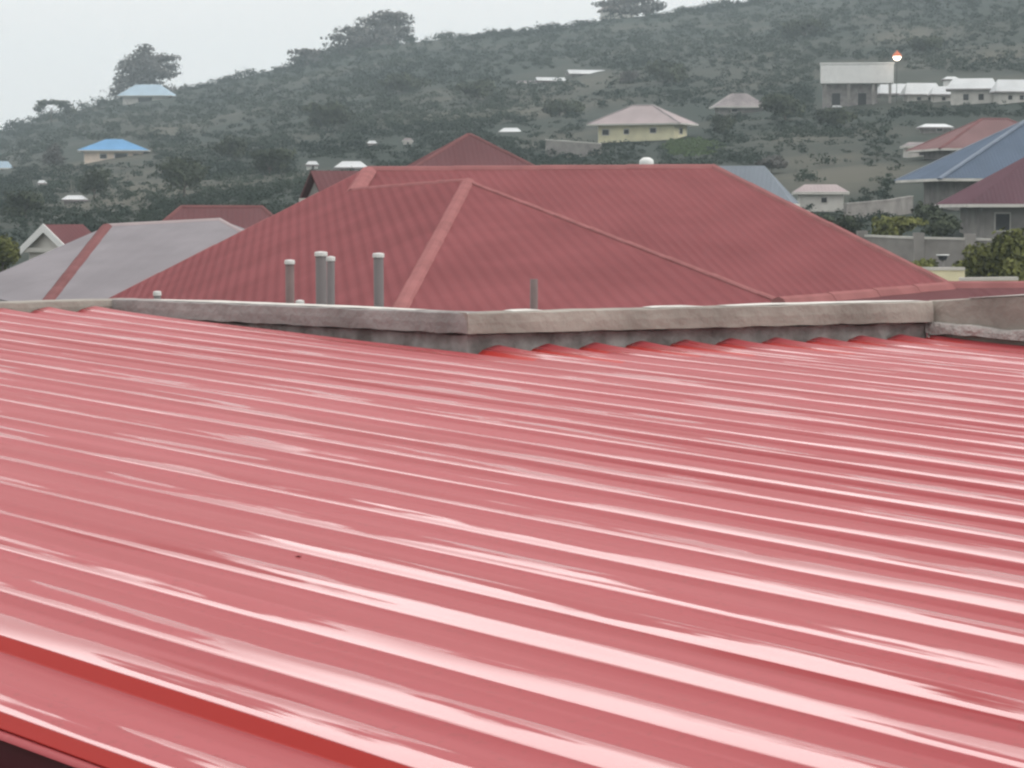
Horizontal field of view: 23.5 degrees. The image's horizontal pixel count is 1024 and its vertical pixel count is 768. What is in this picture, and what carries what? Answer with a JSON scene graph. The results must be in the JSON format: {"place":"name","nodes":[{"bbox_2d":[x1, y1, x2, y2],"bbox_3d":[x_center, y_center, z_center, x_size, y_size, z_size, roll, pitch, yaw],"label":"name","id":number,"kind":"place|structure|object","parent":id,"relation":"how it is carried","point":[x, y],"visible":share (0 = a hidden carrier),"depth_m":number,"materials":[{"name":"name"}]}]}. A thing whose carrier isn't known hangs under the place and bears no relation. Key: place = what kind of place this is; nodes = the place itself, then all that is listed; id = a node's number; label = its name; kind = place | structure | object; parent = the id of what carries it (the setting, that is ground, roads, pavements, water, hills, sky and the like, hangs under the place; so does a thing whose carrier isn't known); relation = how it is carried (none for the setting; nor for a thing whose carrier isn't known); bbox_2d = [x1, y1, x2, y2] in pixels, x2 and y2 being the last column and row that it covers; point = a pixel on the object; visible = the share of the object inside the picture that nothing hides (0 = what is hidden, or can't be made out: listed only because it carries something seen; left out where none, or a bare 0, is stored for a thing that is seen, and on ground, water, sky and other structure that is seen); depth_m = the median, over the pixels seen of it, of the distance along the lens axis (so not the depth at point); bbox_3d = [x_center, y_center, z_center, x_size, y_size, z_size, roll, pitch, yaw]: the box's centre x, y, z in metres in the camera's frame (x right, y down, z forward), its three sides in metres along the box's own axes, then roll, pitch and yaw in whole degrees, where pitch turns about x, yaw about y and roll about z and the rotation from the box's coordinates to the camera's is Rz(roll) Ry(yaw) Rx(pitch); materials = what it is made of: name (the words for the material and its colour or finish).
{"place":"outdoors","nodes":[
{"label":"outdoors","id":0,"kind":"place"},
{"bbox_2d":[0,0,745,130],"label":"sky","id":1,"kind":"structure","parent":0,"point":[70,50],"materials":[{"name":"white"}]},
{"bbox_2d":[0,0,1023,271],"bbox_3d":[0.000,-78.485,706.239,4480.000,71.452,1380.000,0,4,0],"label":"hillside","id":2,"kind":"structure","parent":0,"point":[854,176],"depth_m":353.02,"materials":[{"name":"green plant"}]},
{"bbox_2d":[0,161,11,169],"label":"shed","id":3,"kind":"structure","parent":2,"relation":"on","point":[5,165],"depth_m":361.33,"materials":[{"name":"metal"}]},
{"bbox_2d":[0,233,20,270],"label":"bush","id":4,"kind":"object","parent":2,"relation":"on","point":[9,253],"visible":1,"depth_m":97.78,"materials":[{"name":"green plant"}]},
{"bbox_2d":[0,190,47,218],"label":"hill tree","id":5,"kind":"object","parent":2,"relation":"on","point":[27,200],"visible":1,"depth_m":185.41,"materials":[{"name":"green plant"}]},
{"bbox_2d":[37,180,46,184],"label":"shed","id":6,"kind":"structure","parent":2,"relation":"on","point":[41,182],"depth_m":280.22,"materials":[{"name":"white metal"}]},
{"bbox_2d":[42,142,64,165],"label":"hill tree","id":7,"kind":"object","parent":2,"relation":"on","point":[53,153],"visible":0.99,"depth_m":326.14,"materials":[{"name":"green plant"}]},
{"bbox_2d":[32,99,77,122],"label":"arched tree","id":8,"kind":"object","parent":2,"relation":"on","point":[60,104],"visible":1,"depth_m":559.54,"materials":[{"name":"green plant"}]},
{"bbox_2d":[20,224,90,259],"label":"gable house","id":9,"kind":"structure","parent":2,"relation":"on","point":[42,239],"depth_m":88.09,"materials":[{"name":"white paint"}]},
{"bbox_2d":[61,195,88,204],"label":"shed","id":10,"kind":"structure","parent":2,"relation":"on","point":[68,199],"depth_m":220.44,"materials":[{"name":"white metal"}]},
{"bbox_2d":[76,165,111,199],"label":"hill tree","id":11,"kind":"object","parent":2,"relation":"on","point":[94,180],"visible":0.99,"depth_m":221.93,"materials":[{"name":"green plant"}]},
{"bbox_2d":[77,139,149,163],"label":"blue roofed house","id":12,"kind":"structure","parent":2,"relation":"on","point":[105,149],"depth_m":323.63,"materials":[{"name":"blue metal"}]},
{"bbox_2d":[100,154,106,158],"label":"window","id":13,"kind":"structure","parent":12,"relation":"in","point":[102,156],"depth_m":323.52,"materials":[{"name":"grey glass"}]},
{"bbox_2d":[114,153,127,157],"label":"window","id":14,"kind":"structure","parent":12,"relation":"in","point":[116,155],"depth_m":323.76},
{"bbox_2d":[100,43,183,99],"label":"spreading tree","id":15,"kind":"object","parent":2,"relation":"on","point":[144,64],"visible":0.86,"depth_m":589.63,"materials":[{"name":"green plant"}]},
{"bbox_2d":[117,84,175,105],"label":"hilltop house","id":16,"kind":"structure","parent":2,"relation":"on","point":[136,94],"depth_m":554.87,"materials":[{"name":"metal"}]},
{"bbox_2d":[137,97,152,101],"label":"window","id":17,"kind":"structure","parent":16,"relation":"in","point":[139,99],"depth_m":554.64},
{"bbox_2d":[155,154,210,196],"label":"hill tree","id":18,"kind":"object","parent":2,"relation":"on","point":[178,172],"visible":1,"depth_m":208.51,"materials":[{"name":"green plant"}]},
{"bbox_2d":[162,205,272,228],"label":"red house","id":19,"kind":"structure","parent":2,"relation":"on","point":[244,216],"depth_m":99.01,"materials":[{"name":"red metal"}]},
{"bbox_2d":[209,134,248,160],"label":"hill tree","id":20,"kind":"object","parent":2,"relation":"on","point":[232,148],"visible":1,"depth_m":274.68,"materials":[{"name":"green plant"}]},
{"bbox_2d":[247,147,298,174],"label":"hill tree","id":21,"kind":"object","parent":2,"relation":"on","point":[268,161],"visible":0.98,"depth_m":231.46,"materials":[{"name":"green plant"}]},
{"bbox_2d":[287,48,329,63],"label":"tree","id":22,"kind":"object","parent":2,"relation":"on","point":[308,53],"visible":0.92,"depth_m":583.05,"materials":[{"name":"green plant"}]},
{"bbox_2d":[305,161,318,169],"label":"shed","id":23,"kind":"structure","parent":2,"relation":"on","point":[312,164],"depth_m":238.26,"materials":[{"name":"white paint"}]},
{"bbox_2d":[300,100,355,130],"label":"hill tree","id":24,"kind":"object","parent":2,"relation":"on","point":[336,113],"visible":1,"depth_m":327.88,"materials":[{"name":"green plant"}]},
{"bbox_2d":[299,171,358,201],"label":"red house","id":25,"kind":"structure","parent":2,"relation":"on","point":[317,181],"depth_m":88.27,"materials":[{"name":"red metal"}]},
{"bbox_2d":[334,161,366,170],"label":"shed","id":26,"kind":"structure","parent":2,"relation":"on","point":[355,165],"depth_m":228.14,"materials":[{"name":"white metal"}]},
{"bbox_2d":[320,9,415,53],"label":"flat topped tree","id":27,"kind":"object","parent":2,"relation":"on","point":[382,30],"visible":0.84,"depth_m":587.53,"materials":[{"name":"green plant"}]},
{"bbox_2d":[367,141,377,145],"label":"shed","id":28,"kind":"structure","parent":2,"relation":"on","point":[369,143],"depth_m":275.73,"materials":[{"name":"white metal"}]},
{"bbox_2d":[377,71,431,92],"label":"hill tree","id":29,"kind":"object","parent":2,"relation":"on","point":[405,82],"visible":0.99,"depth_m":401.44,"materials":[{"name":"green plant"}]},
{"bbox_2d":[402,138,412,144],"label":"shed","id":30,"kind":"structure","parent":2,"relation":"on","point":[407,140],"depth_m":271.46,"materials":[{"name":"white"}]},
{"bbox_2d":[407,133,533,165],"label":"pyramid roofed house","id":31,"kind":"structure","parent":2,"relation":"on","point":[466,149],"depth_m":113.16,"materials":[{"name":"red metal"}]},
{"bbox_2d":[455,79,495,102],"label":"hill tree","id":32,"kind":"object","parent":2,"relation":"on","point":[479,88],"visible":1,"depth_m":364.13,"materials":[{"name":"green plant"}]},
{"bbox_2d":[499,128,520,131],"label":"shed","id":33,"kind":"structure","parent":2,"relation":"on","point":[510,130],"depth_m":283.83,"materials":[{"name":"white metal"}]},
{"bbox_2d":[0,0,1023,246],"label":"scrub","id":34,"kind":"object","parent":2,"relation":"on","point":[242,194],"visible":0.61,"depth_m":357.75,"materials":[{"name":"green plant"}]},
{"bbox_2d":[535,77,564,82],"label":"long shed","id":35,"kind":"structure","parent":2,"relation":"on","point":[543,79],"depth_m":407.54,"materials":[{"name":"white metal"}]},
{"bbox_2d":[540,98,588,115],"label":"hill tree","id":36,"kind":"object","parent":2,"relation":"on","point":[555,105],"visible":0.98,"depth_m":313.90,"materials":[{"name":"green plant"}]},
{"bbox_2d":[545,139,601,157],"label":"compound wall","id":37,"kind":"structure","parent":2,"relation":"on","point":[573,147],"depth_m":234.05,"materials":[{"name":"grey concrete"}]},
{"bbox_2d":[566,70,603,76],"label":"long shed","id":38,"kind":"structure","parent":2,"relation":"on","point":[573,73],"depth_m":414.00,"materials":[{"name":"white metal"}]},
{"bbox_2d":[617,70,640,83],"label":"hill tree","id":39,"kind":"object","parent":2,"relation":"on","point":[626,76],"visible":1,"depth_m":369.11,"materials":[{"name":"green plant"}]},
{"bbox_2d":[591,0,667,17],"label":"clump tree","id":40,"kind":"object","parent":2,"relation":"on","point":[625,7],"visible":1,"depth_m":590.18,"materials":[{"name":"green plant"}]},
{"bbox_2d":[586,104,698,142],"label":"cream house","id":41,"kind":"structure","parent":2,"relation":"on","point":[649,122],"depth_m":254.77,"materials":[{"name":"beige metal"}]},
{"bbox_2d":[602,129,608,135],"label":"window","id":42,"kind":"structure","parent":41,"relation":"in","point":[605,132],"depth_m":255.99,"materials":[{"name":"black glass"}]},
{"bbox_2d":[650,127,655,132],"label":"window","id":43,"kind":"structure","parent":41,"relation":"in","point":[652,130],"depth_m":253.81,"materials":[{"name":"black glass"}]},
{"bbox_2d":[639,157,653,163],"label":"water tank","id":44,"kind":"object","parent":2,"relation":"on","point":[646,160],"visible":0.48,"depth_m":129.66,"materials":[{"name":"white paint"}]},
{"bbox_2d":[641,59,689,82],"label":"hill tree","id":45,"kind":"object","parent":2,"relation":"on","point":[664,70],"visible":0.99,"depth_m":360.67,"materials":[{"name":"green plant"}]},
{"bbox_2d":[660,136,725,156],"bbox_3d":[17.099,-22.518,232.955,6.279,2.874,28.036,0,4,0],"label":"bush","id":46,"kind":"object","parent":2,"relation":"on","point":[695,145],"depth_m":231.46,"materials":[{"name":"green plant"}]},
{"bbox_2d":[709,113,736,132],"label":"hill tree","id":47,"kind":"object","parent":2,"relation":"on","point":[722,123],"visible":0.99,"depth_m":251.19,"materials":[{"name":"green plant"}]},
{"bbox_2d":[709,93,762,115],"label":"weathered house","id":48,"kind":"structure","parent":2,"relation":"on","point":[743,103],"depth_m":291.24,"materials":[{"name":"beige metal"}]},
{"bbox_2d":[719,166,799,206],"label":"blue roofed bungalow","id":49,"kind":"object","parent":2,"relation":"on","point":[763,177],"visible":0.28,"depth_m":118.82,"materials":[{"name":"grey metal"}]},
{"bbox_2d":[754,155,788,172],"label":"hill tree","id":50,"kind":"object","parent":2,"relation":"on","point":[772,161],"visible":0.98,"depth_m":194.96,"materials":[{"name":"green plant"}]},
{"bbox_2d":[758,92,805,120],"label":"hill tree","id":51,"kind":"object","parent":2,"relation":"on","point":[783,105],"visible":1,"depth_m":258.25,"materials":[{"name":"green plant"}]},
{"bbox_2d":[778,17,832,37],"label":"hill tree","id":52,"kind":"object","parent":2,"relation":"on","point":[796,27],"visible":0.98,"depth_m":440.95,"materials":[{"name":"green plant"}]},
{"bbox_2d":[792,184,848,211],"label":"cream hut","id":53,"kind":"object","parent":2,"relation":"on","point":[826,197],"visible":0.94,"depth_m":150.84,"materials":[{"name":"beige paint"}]},
{"bbox_2d":[821,197,826,202],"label":"window","id":54,"kind":"structure","parent":53,"relation":"in","point":[823,199],"depth_m":150.78,"materials":[{"name":"black glass"}]},
{"bbox_2d":[812,107,858,124],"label":"hill tree","id":55,"kind":"object","parent":2,"relation":"on","point":[834,115],"visible":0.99,"depth_m":245.35,"materials":[{"name":"green plant"}]},
{"bbox_2d":[817,212,865,234],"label":"bush","id":56,"kind":"object","parent":2,"relation":"on","point":[850,224],"visible":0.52,"depth_m":107.65,"materials":[{"name":"green plant"}]},
{"bbox_2d":[820,62,894,108],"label":"concrete building","id":57,"kind":"structure","parent":2,"relation":"on","point":[849,84],"depth_m":279.43,"materials":[{"name":"white paint"}]},
{"bbox_2d":[832,93,839,105],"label":"doorway","id":58,"kind":"structure","parent":57,"relation":"in","point":[835,96],"depth_m":280.60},
{"bbox_2d":[858,93,865,104],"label":"doorway","id":59,"kind":"structure","parent":57,"relation":"in","point":[861,96],"depth_m":280.26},
{"bbox_2d":[843,196,913,217],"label":"compound wall","id":60,"kind":"structure","parent":2,"relation":"on","point":[900,205],"depth_m":141.25,"materials":[{"name":"grey concrete"}]},
{"bbox_2d":[877,84,905,96],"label":"white roofed house","id":61,"kind":"structure","parent":2,"relation":"on","point":[882,90],"depth_m":287.89,"materials":[{"name":"metal"}]},
{"bbox_2d":[892,51,901,103],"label":"street lamp","id":62,"kind":"object","parent":2,"relation":"on","point":[896,55],"visible":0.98,"depth_m":277.21,"materials":[{"name":"metal"}]},
{"bbox_2d":[868,214,928,235],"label":"bush","id":63,"kind":"object","parent":2,"relation":"on","point":[894,226],"visible":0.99,"depth_m":107.50,"materials":[{"name":"green plant"}]},
{"bbox_2d":[900,142,923,157],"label":"shed","id":64,"kind":"structure","parent":2,"relation":"on","point":[907,146],"depth_m":199.70,"materials":[{"name":"white paint"}]},
{"bbox_2d":[899,83,937,101],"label":"white roofed house","id":65,"kind":"structure","parent":2,"relation":"on","point":[914,92],"depth_m":279.31,"materials":[{"name":"metal"}]},
{"bbox_2d":[856,231,991,266],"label":"compound wall","id":66,"kind":"structure","parent":2,"relation":"on","point":[917,246],"depth_m":98.67,"materials":[{"name":"grey concrete"}]},
{"bbox_2d":[909,258,938,266],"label":"bush","id":67,"kind":"object","parent":2,"relation":"on","point":[924,262],"visible":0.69,"depth_m":91.73,"materials":[{"name":"green plant"}]},
{"bbox_2d":[905,35,946,50],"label":"hill tree","id":68,"kind":"object","parent":2,"relation":"on","point":[926,43],"visible":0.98,"depth_m":370.71,"materials":[{"name":"green plant"}]},
{"bbox_2d":[916,124,953,133],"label":"shed","id":69,"kind":"structure","parent":2,"relation":"on","point":[933,128],"depth_m":231.75,"materials":[{"name":"white metal"}]},
{"bbox_2d":[911,201,963,236],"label":"bush","id":70,"kind":"object","parent":2,"relation":"on","point":[941,223],"visible":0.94,"depth_m":111.48,"materials":[{"name":"green plant"}]},
{"bbox_2d":[927,86,950,101],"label":"white roofed house","id":71,"kind":"structure","parent":2,"relation":"on","point":[938,93],"depth_m":275.83,"materials":[{"name":"metal"}]},
{"bbox_2d":[936,254,948,266],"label":"white basin","id":72,"kind":"object","parent":2,"relation":"on","point":[942,257],"visible":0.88,"depth_m":96.89,"materials":[{"name":"ceramic"}]},
{"bbox_2d":[922,267,964,280],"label":"compound wall","id":73,"kind":"structure","parent":2,"relation":"on","point":[951,273],"depth_m":71.85,"materials":[{"name":"beige paint"}]},
{"bbox_2d":[941,77,957,85],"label":"room","id":74,"kind":"object","parent":2,"relation":"on","point":[946,81],"visible":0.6,"depth_m":290.18,"materials":[{"name":"white paint"}]},
{"bbox_2d":[894,120,1023,210],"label":"blue hip house","id":75,"kind":"structure","parent":2,"relation":"on","point":[947,176],"depth_m":149.01,"materials":[{"name":"metal"}]},
{"bbox_2d":[906,118,1017,159],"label":"red roofed house","id":76,"kind":"structure","parent":2,"relation":"on","point":[946,144],"depth_m":191.33,"materials":[{"name":"red metal"}]},
{"bbox_2d":[952,260,971,276],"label":"bush","id":77,"kind":"object","parent":2,"relation":"on","point":[958,263],"visible":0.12,"depth_m":82.75,"materials":[{"name":"green plant"}]},
{"bbox_2d":[946,78,994,104],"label":"white roofed house","id":78,"kind":"structure","parent":2,"relation":"on","point":[971,90],"depth_m":270.16,"materials":[{"name":"metal"}]},
{"bbox_2d":[963,93,968,100],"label":"window","id":79,"kind":"structure","parent":78,"relation":"in","point":[965,95],"depth_m":270.18,"materials":[{"name":"black glass"}]},
{"bbox_2d":[978,93,983,100],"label":"window","id":80,"kind":"structure","parent":78,"relation":"in","point":[980,95],"depth_m":269.85,"materials":[{"name":"black glass"}]},
{"bbox_2d":[935,158,1023,238],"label":"maroon house","id":81,"kind":"structure","parent":2,"relation":"on","point":[989,205],"depth_m":122.13,"materials":[{"name":"red metal"}]},
{"bbox_2d":[994,212,1010,231],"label":"window","id":82,"kind":"structure","parent":81,"relation":"in","point":[1001,219],"depth_m":122.05,"materials":[{"name":"grey glass"}]},
{"bbox_2d":[958,277,1017,280],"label":"compound wall","id":83,"kind":"structure","parent":2,"relation":"on","point":[988,279],"depth_m":65.84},
{"bbox_2d":[960,227,1023,280],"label":"bush","id":84,"kind":"object","parent":2,"relation":"on","point":[1000,256],"visible":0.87,"depth_m":79.36,"materials":[{"name":"green plant"}]},
{"bbox_2d":[989,80,1023,104],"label":"white roofed house","id":85,"kind":"structure","parent":2,"relation":"on","point":[1010,91],"depth_m":267.20,"materials":[{"name":"metal"}]},
{"bbox_3d":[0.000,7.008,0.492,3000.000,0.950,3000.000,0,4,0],"label":"ground","id":86,"kind":"structure","parent":0,"visible":0},
{"bbox_2d":[0,218,243,300],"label":"grey roofed house","id":87,"kind":"structure","parent":86,"relation":"on","point":[105,261],"depth_m":71.58,"materials":[{"name":"grey metal"}]},
{"bbox_2d":[0,294,1023,767],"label":"building","id":88,"kind":"structure","parent":86,"relation":"on","point":[732,536],"depth_m":6.42,"materials":[{"name":"red paint"}]},
{"bbox_2d":[153,291,160,298],"bbox_3d":[-2.190,-0.111,15.232,0.060,0.930,0.053,0,4,0],"label":"vent pipe","id":89,"kind":"object","parent":88,"relation":"on","point":[156,294],"visible":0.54,"depth_m":15.18,"materials":[{"name":"grey plastic"}]},
{"bbox_2d":[284,260,294,302],"bbox_3d":[-1.391,-0.221,15.439,0.070,1.120,0.068,0,4,0],"label":"vent pipe","id":90,"kind":"object","parent":88,"relation":"on","point":[289,277],"visible":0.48,"depth_m":15.39,"materials":[{"name":"grey plastic"}]},
{"bbox_2d":[296,300,303,303],"bbox_3d":[-1.258,-0.052,14.631,0.055,0.897,0.053,0,4,0],"label":"vent pipe","id":91,"kind":"object","parent":88,"relation":"on","point":[299,301],"visible":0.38,"depth_m":14.58,"materials":[{"name":"grey plastic"}]},
{"bbox_2d":[314,251,327,304],"bbox_3d":[-1.162,-0.222,15.041,0.088,1.178,0.082,0,4,0],"label":"vent pipe","id":92,"kind":"object","parent":88,"relation":"on","point":[321,276],"visible":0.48,"depth_m":14.98,"materials":[{"name":"grey plastic"}]},
{"bbox_2d":[326,256,334,304],"bbox_3d":[-1.078,-0.183,14.640,0.058,1.156,0.055,0,4,0],"label":"vent pipe","id":93,"kind":"object","parent":88,"relation":"on","point":[330,260],"visible":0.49,"depth_m":14.59,"materials":[{"name":"grey plastic"}]},
{"bbox_2d":[373,253,383,306],"bbox_3d":[-0.811,-0.217,15.041,0.080,1.170,0.074,0,4,0],"label":"vent pipe","id":94,"kind":"object","parent":88,"relation":"on","point":[378,260],"visible":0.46,"depth_m":14.99,"materials":[{"name":"grey plastic"}]},
{"bbox_2d":[530,279,537,309],"bbox_3d":[0.135,-0.148,15.236,0.059,1.004,0.057,0,4,0],"label":"vent pipe","id":95,"kind":"object","parent":88,"relation":"on","point":[533,293],"visible":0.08,"depth_m":15.19,"materials":[{"name":"grey plastic"}]},
{"bbox_2d":[110,164,948,310],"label":"hip roofed house","id":96,"kind":"structure","parent":86,"relation":"on","point":[476,238],"depth_m":51.48,"materials":[{"name":"red metal"}]},
{"bbox_2d":[771,281,1023,335],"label":"outbuilding","id":97,"kind":"structure","parent":86,"relation":"on","point":[948,290],"depth_m":35.03,"materials":[{"name":"red metal"}]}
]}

